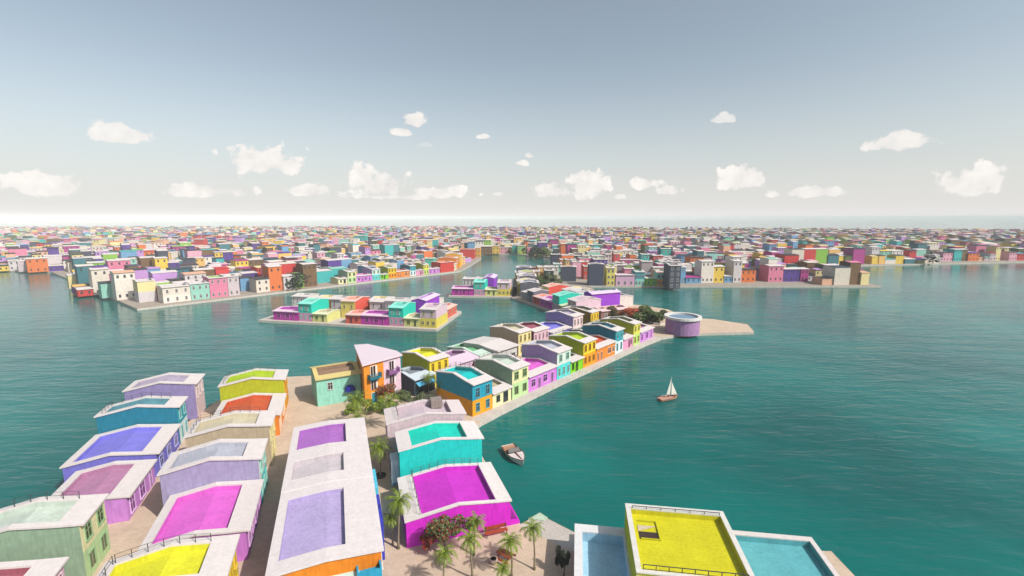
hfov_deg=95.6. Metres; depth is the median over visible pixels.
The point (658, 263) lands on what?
house
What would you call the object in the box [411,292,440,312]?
house
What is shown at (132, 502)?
window
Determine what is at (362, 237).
house
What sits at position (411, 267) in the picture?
house
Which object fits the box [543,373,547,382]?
window
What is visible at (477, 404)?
window
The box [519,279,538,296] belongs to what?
house
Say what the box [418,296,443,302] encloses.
house
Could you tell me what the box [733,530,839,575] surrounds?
house
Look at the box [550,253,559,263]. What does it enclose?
house
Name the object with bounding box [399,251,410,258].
house
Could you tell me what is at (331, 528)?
house
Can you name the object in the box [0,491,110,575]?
house
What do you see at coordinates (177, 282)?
house
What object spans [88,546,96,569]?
door
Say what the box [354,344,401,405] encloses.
house
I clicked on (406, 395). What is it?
garden shrub
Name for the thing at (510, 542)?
palm tree
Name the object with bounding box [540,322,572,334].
house
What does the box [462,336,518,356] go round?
house
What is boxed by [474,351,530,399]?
house
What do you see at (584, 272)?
house
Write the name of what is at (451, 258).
house
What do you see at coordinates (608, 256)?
house
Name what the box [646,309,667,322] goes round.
leafy tree
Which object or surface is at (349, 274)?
house
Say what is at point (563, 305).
house
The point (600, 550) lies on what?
house
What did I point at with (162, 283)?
house
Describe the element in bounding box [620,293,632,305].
house
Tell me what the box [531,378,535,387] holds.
window
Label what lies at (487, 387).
window
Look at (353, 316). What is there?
house
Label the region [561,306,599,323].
house
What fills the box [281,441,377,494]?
house
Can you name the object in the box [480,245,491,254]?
house
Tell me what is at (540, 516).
stone step
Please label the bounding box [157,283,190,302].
house
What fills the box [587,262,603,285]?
house
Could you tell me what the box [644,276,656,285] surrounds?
house
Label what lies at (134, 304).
ground
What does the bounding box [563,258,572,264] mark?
house
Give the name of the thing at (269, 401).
house
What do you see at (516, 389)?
door
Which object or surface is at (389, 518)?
palm tree
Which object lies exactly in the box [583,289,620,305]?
house
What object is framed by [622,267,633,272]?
house
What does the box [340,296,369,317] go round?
house
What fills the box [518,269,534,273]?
house
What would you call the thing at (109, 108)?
sky
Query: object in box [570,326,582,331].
house
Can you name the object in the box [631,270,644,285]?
house
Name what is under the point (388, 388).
flowering tree
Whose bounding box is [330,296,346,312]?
house
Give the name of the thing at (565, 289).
house
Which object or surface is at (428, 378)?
palm tree
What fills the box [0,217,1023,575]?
water
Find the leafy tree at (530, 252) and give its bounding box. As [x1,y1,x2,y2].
[521,247,535,255]
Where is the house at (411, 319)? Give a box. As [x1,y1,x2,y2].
[403,313,419,326]
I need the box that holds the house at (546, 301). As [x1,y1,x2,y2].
[539,295,552,309]
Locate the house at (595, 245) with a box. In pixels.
[591,244,602,246]
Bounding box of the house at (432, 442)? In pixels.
[390,421,483,484]
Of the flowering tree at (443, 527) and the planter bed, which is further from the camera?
the planter bed
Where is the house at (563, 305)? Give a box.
[559,303,567,308]
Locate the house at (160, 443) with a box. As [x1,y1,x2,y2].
[59,424,180,481]
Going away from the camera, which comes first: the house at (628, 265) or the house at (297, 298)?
the house at (297, 298)
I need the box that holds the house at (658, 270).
[651,269,663,276]
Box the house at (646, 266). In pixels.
[639,260,652,272]
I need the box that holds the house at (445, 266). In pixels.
[431,260,454,272]
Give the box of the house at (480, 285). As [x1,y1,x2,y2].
[473,279,487,295]
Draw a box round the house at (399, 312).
[387,302,415,325]
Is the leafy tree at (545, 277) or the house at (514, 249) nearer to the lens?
the leafy tree at (545, 277)
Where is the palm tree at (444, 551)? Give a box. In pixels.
[433,543,457,575]
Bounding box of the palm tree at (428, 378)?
[422,372,435,394]
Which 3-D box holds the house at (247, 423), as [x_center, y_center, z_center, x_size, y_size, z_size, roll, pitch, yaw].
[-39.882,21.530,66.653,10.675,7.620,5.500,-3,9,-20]
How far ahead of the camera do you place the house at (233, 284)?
209.44 m
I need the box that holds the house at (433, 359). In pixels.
[401,344,449,386]
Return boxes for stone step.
[528,513,547,520]
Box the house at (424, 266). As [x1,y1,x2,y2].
[413,262,428,274]
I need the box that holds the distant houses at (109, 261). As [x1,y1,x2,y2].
[0,226,1023,299]
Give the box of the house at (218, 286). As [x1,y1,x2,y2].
[203,275,228,297]
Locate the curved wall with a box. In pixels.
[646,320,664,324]
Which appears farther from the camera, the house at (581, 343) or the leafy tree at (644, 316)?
the leafy tree at (644, 316)
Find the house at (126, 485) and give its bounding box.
[51,459,157,523]
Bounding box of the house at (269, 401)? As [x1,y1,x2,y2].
[213,393,286,435]
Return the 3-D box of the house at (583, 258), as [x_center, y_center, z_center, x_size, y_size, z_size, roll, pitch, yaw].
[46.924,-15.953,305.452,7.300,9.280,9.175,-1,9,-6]
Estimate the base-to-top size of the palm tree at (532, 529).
5.200 m
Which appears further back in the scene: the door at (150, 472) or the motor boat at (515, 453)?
the motor boat at (515, 453)
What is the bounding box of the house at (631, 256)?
[626,253,636,258]
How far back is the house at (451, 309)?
167.73 m
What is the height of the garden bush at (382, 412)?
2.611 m
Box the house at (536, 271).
[531,269,539,276]
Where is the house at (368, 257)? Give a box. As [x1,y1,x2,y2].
[363,255,379,260]
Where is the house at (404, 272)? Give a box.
[396,268,410,277]
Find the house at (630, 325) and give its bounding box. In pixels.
[602,316,641,345]
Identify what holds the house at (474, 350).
on the ground at (303, 409)
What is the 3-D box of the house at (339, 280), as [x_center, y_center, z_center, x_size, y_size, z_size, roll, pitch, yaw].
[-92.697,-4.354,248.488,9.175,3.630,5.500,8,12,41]
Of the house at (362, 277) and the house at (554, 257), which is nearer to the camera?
the house at (362, 277)
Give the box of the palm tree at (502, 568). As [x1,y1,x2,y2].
[493,559,512,575]
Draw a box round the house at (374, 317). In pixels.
[360,310,388,325]
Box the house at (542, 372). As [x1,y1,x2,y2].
[521,357,558,392]
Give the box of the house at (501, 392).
[492,377,512,407]
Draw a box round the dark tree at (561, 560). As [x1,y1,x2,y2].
[555,545,570,575]
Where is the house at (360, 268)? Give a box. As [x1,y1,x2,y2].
[357,264,375,273]
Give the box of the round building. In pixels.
[664,312,701,335]
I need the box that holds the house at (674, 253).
[671,250,686,255]
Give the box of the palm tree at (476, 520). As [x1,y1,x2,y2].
[463,510,486,555]
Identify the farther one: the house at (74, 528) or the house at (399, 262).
the house at (399, 262)
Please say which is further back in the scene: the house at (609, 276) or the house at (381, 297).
the house at (609, 276)
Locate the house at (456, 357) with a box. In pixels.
[444,349,478,366]
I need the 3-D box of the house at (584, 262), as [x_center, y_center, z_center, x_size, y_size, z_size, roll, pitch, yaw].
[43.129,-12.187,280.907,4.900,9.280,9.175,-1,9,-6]
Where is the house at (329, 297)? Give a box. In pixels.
[316,295,342,308]
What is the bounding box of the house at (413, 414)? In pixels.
[384,395,466,470]
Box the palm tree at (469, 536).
[457,527,481,575]
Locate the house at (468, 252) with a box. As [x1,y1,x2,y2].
[460,248,474,258]
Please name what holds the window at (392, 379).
in the house at (378, 365)
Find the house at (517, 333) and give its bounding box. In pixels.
[490,321,532,355]
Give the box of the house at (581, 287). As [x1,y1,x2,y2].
[572,286,590,289]
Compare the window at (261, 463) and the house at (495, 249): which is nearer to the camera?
the window at (261, 463)
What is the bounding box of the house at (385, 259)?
[372,257,389,262]
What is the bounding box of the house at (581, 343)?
[548,328,597,367]
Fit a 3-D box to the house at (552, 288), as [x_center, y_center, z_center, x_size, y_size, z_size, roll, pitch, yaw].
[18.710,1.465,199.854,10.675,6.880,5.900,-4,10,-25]
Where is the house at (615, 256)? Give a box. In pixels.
[612,253,619,260]
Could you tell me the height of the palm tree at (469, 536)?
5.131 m
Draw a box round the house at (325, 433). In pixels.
[289,417,367,453]
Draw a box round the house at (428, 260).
[424,257,435,265]
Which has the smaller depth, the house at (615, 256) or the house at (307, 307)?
the house at (307, 307)
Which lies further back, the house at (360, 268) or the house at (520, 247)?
the house at (520, 247)
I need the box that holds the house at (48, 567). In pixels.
[0,557,68,575]
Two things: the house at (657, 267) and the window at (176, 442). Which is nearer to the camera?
the window at (176, 442)
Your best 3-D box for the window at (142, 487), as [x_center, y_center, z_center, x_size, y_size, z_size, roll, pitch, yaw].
[-46.363,25.249,58.301,0.170,1.980,1.760,-3,9,-20]
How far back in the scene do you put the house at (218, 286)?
204.93 m
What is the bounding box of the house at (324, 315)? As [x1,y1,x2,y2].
[311,309,340,321]
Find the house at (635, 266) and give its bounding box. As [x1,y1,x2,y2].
[632,264,638,269]
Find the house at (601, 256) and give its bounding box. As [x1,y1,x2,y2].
[590,255,605,257]
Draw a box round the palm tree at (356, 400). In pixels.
[344,390,368,412]
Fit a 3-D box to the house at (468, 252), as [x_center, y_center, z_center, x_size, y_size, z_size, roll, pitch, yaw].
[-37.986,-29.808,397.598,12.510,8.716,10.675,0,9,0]
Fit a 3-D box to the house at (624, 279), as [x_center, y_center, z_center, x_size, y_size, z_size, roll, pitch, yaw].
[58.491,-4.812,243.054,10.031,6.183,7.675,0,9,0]
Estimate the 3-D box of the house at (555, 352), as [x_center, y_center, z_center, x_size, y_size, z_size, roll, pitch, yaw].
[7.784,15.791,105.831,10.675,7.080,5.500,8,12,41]
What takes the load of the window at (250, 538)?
in the house at (221, 508)
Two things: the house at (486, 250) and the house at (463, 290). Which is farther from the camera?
the house at (486, 250)
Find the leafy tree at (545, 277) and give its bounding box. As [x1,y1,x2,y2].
[542,273,553,284]
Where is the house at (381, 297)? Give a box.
[369,296,394,308]
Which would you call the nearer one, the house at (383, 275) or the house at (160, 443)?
the house at (160, 443)
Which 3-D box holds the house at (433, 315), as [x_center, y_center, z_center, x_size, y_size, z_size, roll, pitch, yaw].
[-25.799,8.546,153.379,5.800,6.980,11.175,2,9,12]
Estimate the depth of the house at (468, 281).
220.87 m
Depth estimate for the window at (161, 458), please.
64.72 m
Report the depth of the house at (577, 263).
276.39 m
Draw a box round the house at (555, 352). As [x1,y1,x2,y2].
[520,340,572,379]
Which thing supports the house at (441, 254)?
on the ground at (134, 304)
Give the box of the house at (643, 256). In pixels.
[638,253,649,259]
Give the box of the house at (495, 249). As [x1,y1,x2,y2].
[492,245,498,253]
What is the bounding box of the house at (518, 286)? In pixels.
[516,278,534,292]
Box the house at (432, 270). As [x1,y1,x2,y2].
[429,267,439,273]
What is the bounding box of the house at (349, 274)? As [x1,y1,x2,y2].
[337,267,355,282]
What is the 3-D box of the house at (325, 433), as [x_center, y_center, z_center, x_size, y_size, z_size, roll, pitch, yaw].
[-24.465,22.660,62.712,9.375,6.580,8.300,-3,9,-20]
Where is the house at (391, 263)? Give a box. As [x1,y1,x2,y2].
[385,262,396,268]
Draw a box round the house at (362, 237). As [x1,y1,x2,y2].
[354,235,367,239]
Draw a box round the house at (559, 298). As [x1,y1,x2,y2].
[551,291,582,309]
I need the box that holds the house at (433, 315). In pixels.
[419,303,447,327]
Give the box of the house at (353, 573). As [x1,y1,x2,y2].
[333,570,356,575]
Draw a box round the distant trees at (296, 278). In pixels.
[86,229,939,290]
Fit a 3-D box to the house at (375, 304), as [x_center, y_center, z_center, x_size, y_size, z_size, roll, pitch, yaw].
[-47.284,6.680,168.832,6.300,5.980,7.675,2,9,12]
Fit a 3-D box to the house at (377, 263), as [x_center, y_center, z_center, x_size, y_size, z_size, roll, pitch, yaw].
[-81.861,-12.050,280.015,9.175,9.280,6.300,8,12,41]
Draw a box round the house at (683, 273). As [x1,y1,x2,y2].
[663,265,685,282]
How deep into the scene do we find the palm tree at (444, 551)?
43.81 m
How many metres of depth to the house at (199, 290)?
199.90 m
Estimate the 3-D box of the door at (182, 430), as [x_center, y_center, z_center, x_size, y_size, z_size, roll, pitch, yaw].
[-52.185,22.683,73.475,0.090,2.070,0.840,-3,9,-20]
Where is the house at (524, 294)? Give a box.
[521,290,526,299]
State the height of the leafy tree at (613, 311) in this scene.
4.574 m
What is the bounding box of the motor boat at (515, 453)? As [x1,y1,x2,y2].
[501,443,524,465]
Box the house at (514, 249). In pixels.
[512,244,517,253]
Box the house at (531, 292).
[527,288,548,302]
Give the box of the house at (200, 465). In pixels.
[157,438,268,506]
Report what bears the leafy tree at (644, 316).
on the ground at (303, 409)
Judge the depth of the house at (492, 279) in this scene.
221.43 m
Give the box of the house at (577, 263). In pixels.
[569,260,580,275]
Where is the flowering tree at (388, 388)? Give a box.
[375,383,396,396]
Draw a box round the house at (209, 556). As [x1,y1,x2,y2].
[97,533,239,575]
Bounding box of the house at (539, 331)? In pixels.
[518,321,549,340]
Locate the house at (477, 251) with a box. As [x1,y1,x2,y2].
[475,247,480,256]
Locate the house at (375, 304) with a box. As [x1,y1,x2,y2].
[368,298,385,309]
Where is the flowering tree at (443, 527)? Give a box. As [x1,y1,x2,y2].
[423,513,477,556]
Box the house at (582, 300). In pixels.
[567,295,600,306]
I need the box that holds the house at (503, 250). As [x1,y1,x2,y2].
[500,246,507,253]
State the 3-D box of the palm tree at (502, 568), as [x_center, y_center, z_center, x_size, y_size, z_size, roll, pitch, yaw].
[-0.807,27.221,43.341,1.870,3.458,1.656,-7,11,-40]
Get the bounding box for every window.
[84,519,93,541]
[96,505,105,526]
[129,493,136,513]
[139,478,146,499]
[159,452,164,467]
[167,442,171,456]
[174,433,178,446]
[179,407,182,418]
[233,551,237,569]
[248,528,252,546]
[255,509,258,523]
[260,459,263,472]
[327,382,332,389]
[370,365,376,376]
[370,380,377,389]
[388,360,395,369]
[389,374,395,383]
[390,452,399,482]
[475,387,480,398]
[476,402,479,411]
[485,383,489,394]
[486,398,489,407]
[514,371,518,380]
[522,368,526,376]
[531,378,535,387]
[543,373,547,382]
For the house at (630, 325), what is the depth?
129.29 m
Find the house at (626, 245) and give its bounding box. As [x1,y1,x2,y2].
[621,244,639,248]
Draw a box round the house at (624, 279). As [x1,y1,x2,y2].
[614,273,634,285]
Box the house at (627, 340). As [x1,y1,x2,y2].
[623,332,634,349]
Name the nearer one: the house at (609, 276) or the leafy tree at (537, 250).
the house at (609, 276)
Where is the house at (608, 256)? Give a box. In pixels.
[603,253,611,261]
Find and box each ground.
[0,257,480,310]
[92,298,853,575]
[258,311,461,331]
[448,286,516,298]
[492,253,1023,297]
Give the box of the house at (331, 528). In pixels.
[265,476,384,575]
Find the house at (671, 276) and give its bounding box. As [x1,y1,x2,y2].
[663,263,681,288]
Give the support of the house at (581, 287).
on the ground at (303, 409)
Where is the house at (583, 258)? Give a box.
[577,257,589,262]
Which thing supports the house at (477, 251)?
on the ground at (134, 304)
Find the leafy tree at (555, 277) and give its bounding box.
[545,274,562,283]
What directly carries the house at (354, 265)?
on the ground at (134, 304)
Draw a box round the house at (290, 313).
[273,306,298,320]
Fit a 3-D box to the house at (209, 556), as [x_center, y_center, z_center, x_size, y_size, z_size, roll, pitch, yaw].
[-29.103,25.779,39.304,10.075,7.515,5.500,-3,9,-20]
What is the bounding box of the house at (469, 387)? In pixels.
[435,362,494,416]
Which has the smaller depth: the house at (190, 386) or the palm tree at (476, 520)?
the palm tree at (476, 520)
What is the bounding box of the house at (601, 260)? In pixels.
[590,258,607,263]
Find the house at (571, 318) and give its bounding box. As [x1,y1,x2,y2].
[545,309,583,328]
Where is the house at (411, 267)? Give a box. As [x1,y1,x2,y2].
[400,263,415,275]
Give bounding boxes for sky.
[0,0,1023,216]
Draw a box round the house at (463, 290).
[451,285,473,295]
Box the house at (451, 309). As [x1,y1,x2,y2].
[446,302,457,317]
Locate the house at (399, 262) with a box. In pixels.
[388,259,403,268]
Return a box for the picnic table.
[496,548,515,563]
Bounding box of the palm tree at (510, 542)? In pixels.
[497,532,521,575]
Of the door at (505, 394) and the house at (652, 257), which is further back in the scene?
the house at (652, 257)
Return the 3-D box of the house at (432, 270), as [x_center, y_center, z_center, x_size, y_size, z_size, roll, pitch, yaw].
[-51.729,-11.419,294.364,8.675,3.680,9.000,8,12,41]
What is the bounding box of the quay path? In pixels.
[473,336,660,421]
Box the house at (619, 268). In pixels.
[615,264,623,272]
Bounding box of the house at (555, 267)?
[545,265,557,278]
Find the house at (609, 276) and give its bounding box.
[603,266,614,285]
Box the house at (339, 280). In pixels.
[330,276,347,283]
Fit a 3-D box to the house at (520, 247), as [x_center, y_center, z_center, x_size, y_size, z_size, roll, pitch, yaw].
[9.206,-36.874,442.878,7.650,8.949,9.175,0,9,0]
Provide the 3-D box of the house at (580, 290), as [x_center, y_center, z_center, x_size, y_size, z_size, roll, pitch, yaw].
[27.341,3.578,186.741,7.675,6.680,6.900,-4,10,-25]
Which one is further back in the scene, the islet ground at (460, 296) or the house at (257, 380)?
the islet ground at (460, 296)
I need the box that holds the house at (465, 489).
[397,458,519,547]
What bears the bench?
on the ground at (303, 409)
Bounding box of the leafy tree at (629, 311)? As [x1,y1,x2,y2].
[618,307,639,318]
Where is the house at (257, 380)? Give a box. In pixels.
[218,365,288,411]
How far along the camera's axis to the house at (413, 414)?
67.19 m
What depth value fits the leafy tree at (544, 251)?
402.82 m
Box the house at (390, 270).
[378,265,396,278]
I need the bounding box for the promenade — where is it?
[519,519,574,550]
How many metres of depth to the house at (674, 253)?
357.73 m
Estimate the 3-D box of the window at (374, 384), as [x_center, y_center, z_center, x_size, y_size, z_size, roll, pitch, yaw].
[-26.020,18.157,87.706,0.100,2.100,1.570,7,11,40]
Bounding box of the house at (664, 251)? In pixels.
[658,248,670,255]
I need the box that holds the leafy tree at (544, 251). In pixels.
[536,246,551,257]
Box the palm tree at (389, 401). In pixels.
[375,392,402,412]
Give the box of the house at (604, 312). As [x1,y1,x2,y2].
[591,305,628,318]
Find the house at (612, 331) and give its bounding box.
[582,319,624,353]
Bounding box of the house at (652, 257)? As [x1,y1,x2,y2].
[649,254,662,260]
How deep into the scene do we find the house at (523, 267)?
254.81 m
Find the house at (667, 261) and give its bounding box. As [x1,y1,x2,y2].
[654,260,670,262]
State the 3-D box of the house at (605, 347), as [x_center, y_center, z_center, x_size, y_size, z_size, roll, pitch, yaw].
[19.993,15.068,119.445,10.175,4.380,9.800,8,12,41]
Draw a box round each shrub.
[364,397,384,411]
[393,389,405,399]
[401,391,416,400]
[407,392,424,401]
[419,533,442,550]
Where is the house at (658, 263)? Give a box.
[653,262,668,265]
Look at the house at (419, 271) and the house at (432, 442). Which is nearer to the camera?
the house at (432, 442)
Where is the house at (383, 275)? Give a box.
[380,272,387,279]
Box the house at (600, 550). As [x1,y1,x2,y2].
[574,523,631,575]
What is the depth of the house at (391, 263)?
284.89 m
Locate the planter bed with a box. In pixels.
[376,472,385,478]
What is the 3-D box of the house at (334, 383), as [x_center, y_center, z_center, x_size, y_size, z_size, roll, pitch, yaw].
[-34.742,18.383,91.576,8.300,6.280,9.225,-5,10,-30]
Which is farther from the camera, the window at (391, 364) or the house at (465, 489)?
the window at (391, 364)
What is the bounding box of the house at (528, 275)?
[519,273,536,279]
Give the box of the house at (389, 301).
[384,297,410,309]
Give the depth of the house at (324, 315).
157.61 m
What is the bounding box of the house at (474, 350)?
[446,343,491,356]
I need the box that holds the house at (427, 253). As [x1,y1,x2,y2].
[417,250,432,257]
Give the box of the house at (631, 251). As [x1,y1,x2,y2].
[622,249,634,253]
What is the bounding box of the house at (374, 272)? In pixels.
[362,267,380,280]
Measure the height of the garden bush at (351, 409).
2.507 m
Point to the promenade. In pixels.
(559, 535)
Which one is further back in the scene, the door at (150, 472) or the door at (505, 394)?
the door at (505, 394)
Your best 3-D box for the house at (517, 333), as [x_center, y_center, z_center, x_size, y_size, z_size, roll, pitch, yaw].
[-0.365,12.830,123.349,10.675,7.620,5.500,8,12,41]
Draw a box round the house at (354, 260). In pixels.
[351,258,358,262]
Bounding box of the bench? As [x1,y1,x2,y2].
[484,522,507,535]
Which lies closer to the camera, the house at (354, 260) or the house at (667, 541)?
the house at (667, 541)
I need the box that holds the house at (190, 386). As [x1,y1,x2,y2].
[122,372,205,419]
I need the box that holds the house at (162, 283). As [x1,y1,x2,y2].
[155,282,175,300]
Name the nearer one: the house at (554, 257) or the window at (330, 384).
the window at (330, 384)
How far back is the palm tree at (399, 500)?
48.96 m
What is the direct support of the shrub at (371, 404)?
on the ground at (303, 409)
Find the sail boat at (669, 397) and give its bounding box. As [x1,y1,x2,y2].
[657,377,676,401]
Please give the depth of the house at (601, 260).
292.14 m
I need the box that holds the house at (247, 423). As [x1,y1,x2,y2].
[183,407,276,465]
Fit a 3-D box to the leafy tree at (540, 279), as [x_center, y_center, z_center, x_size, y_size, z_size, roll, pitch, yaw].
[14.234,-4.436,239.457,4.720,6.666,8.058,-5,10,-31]
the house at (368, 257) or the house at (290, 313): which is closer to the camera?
the house at (290, 313)
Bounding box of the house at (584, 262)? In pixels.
[580,260,588,272]
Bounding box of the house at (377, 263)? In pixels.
[368,260,384,267]
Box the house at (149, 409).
[94,392,188,443]
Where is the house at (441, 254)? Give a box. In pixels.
[438,251,450,257]
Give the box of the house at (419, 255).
[416,253,423,258]
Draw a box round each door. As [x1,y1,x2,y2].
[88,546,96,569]
[100,531,107,552]
[148,469,152,487]
[181,424,183,438]
[252,520,254,537]
[371,391,377,402]
[503,390,507,402]
[514,385,518,394]
[523,382,526,390]
[538,377,540,387]
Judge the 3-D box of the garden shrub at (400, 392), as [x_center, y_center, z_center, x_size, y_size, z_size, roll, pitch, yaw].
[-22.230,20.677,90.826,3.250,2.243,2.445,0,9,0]
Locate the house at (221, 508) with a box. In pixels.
[137,479,263,561]
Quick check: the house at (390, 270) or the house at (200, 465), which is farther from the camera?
the house at (390, 270)
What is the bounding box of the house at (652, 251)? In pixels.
[646,250,656,253]
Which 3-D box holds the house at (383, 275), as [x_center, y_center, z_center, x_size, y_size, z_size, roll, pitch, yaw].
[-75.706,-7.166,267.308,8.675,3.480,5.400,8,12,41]
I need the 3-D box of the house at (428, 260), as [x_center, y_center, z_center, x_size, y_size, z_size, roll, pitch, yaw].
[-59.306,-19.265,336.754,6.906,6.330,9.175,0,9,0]
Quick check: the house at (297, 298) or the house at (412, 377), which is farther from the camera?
the house at (297, 298)
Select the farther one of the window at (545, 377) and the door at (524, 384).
the window at (545, 377)
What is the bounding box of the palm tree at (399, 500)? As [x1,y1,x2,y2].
[383,488,413,549]
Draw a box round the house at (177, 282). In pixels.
[173,279,199,283]
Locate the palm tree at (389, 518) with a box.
[383,511,397,545]
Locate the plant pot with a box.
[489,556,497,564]
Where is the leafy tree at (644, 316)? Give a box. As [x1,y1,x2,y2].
[632,304,653,322]
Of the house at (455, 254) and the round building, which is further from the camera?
the house at (455, 254)
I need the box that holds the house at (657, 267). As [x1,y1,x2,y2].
[652,266,663,269]
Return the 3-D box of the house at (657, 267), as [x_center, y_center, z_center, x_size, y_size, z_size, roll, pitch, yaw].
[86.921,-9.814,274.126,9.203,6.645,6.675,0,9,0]
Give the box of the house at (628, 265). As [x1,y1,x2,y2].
[621,263,632,266]
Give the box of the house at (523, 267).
[516,265,531,271]
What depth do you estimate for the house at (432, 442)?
60.80 m
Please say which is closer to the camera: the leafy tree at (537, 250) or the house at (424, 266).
the house at (424, 266)
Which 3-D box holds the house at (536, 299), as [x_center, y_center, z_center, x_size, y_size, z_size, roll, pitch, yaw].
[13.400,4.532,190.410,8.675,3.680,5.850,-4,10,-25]
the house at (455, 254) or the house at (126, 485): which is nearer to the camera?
the house at (126, 485)
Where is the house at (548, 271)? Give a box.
[544,268,553,281]
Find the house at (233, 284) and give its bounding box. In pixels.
[225,274,239,295]
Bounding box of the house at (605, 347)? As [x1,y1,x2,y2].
[590,335,616,362]
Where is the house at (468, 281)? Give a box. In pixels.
[463,277,478,285]
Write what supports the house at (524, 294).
on the ground at (303, 409)
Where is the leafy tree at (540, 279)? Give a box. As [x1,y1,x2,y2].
[536,273,544,285]
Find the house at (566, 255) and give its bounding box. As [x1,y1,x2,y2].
[559,254,573,257]
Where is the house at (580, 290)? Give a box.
[568,288,591,295]
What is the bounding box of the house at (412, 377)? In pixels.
[401,366,435,395]
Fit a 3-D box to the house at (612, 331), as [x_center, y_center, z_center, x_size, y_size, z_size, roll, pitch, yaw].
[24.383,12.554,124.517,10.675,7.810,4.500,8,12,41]
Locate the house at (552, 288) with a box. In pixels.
[541,283,569,293]
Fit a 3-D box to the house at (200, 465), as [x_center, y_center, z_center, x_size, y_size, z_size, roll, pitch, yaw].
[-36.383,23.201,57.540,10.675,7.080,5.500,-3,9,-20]
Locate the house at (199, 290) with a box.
[184,280,209,299]
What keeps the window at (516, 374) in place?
in the house at (510, 369)
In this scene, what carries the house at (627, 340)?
on the ground at (303, 409)
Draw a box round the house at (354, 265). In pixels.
[350,262,365,273]
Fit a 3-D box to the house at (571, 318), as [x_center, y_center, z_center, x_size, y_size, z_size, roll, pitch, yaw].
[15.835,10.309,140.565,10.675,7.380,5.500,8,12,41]
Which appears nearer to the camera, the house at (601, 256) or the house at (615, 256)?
the house at (615, 256)
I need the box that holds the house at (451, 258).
[438,256,458,268]
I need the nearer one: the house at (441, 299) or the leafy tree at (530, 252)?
the house at (441, 299)
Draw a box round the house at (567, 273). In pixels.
[560,265,576,281]
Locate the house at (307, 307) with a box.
[297,298,328,321]
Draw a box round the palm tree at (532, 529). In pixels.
[519,517,545,569]
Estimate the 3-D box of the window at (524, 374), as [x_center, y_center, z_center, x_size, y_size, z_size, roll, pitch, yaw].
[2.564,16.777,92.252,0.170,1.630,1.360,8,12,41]
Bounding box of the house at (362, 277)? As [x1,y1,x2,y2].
[356,273,371,281]
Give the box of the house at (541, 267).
[535,265,545,277]
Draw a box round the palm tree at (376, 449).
[368,436,394,475]
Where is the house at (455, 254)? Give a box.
[445,252,461,267]
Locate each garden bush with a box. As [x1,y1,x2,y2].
[344,402,361,414]
[378,401,398,414]
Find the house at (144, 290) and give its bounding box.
[132,278,156,302]
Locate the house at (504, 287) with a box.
[497,279,511,295]
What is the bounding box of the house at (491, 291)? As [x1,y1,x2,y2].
[485,287,497,295]
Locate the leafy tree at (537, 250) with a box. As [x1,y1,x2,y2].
[532,246,546,257]
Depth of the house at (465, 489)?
54.01 m
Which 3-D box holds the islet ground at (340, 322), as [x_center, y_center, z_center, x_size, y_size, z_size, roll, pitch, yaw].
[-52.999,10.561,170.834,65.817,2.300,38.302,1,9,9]
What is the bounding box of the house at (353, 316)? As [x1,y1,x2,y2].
[344,310,365,323]
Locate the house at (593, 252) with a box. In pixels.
[584,251,599,256]
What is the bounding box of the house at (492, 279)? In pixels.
[483,273,496,286]
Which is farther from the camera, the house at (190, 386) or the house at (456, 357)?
the house at (456, 357)
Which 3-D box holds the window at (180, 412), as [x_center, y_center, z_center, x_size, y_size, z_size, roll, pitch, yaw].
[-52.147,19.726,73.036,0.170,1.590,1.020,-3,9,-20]
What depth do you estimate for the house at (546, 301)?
182.66 m
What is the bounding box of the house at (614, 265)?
[604,264,616,272]
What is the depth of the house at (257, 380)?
83.32 m
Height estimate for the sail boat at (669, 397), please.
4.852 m
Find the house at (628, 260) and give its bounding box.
[620,258,640,262]
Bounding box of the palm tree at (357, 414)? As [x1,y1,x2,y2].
[348,409,367,420]
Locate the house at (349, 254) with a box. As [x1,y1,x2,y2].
[345,252,361,257]
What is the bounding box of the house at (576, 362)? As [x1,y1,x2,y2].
[570,352,584,373]
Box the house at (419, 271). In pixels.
[416,268,423,274]
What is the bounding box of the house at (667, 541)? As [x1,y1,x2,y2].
[625,503,754,575]
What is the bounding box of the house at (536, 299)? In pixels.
[533,294,550,304]
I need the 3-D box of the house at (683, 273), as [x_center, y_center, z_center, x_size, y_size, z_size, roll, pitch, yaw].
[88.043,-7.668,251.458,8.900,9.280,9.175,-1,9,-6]
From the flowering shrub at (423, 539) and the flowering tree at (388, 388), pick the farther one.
the flowering tree at (388, 388)
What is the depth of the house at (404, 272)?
275.06 m
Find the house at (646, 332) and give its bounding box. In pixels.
[640,323,654,342]
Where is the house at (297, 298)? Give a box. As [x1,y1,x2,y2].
[291,293,319,305]
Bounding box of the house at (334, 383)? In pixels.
[310,361,361,406]
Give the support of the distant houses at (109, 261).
on the ground at (581, 281)
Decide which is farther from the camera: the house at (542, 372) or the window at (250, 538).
the house at (542, 372)
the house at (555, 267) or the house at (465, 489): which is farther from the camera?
the house at (555, 267)
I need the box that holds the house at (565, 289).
[561,287,573,290]
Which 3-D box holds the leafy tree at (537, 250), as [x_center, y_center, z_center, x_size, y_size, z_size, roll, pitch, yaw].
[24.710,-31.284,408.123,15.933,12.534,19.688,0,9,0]
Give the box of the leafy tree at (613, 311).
[606,306,617,315]
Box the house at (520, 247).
[518,245,525,253]
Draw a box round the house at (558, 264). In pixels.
[552,262,561,274]
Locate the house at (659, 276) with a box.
[654,271,662,285]
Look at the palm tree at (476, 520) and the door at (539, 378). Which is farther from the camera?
the door at (539, 378)
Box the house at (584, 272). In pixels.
[581,265,587,278]

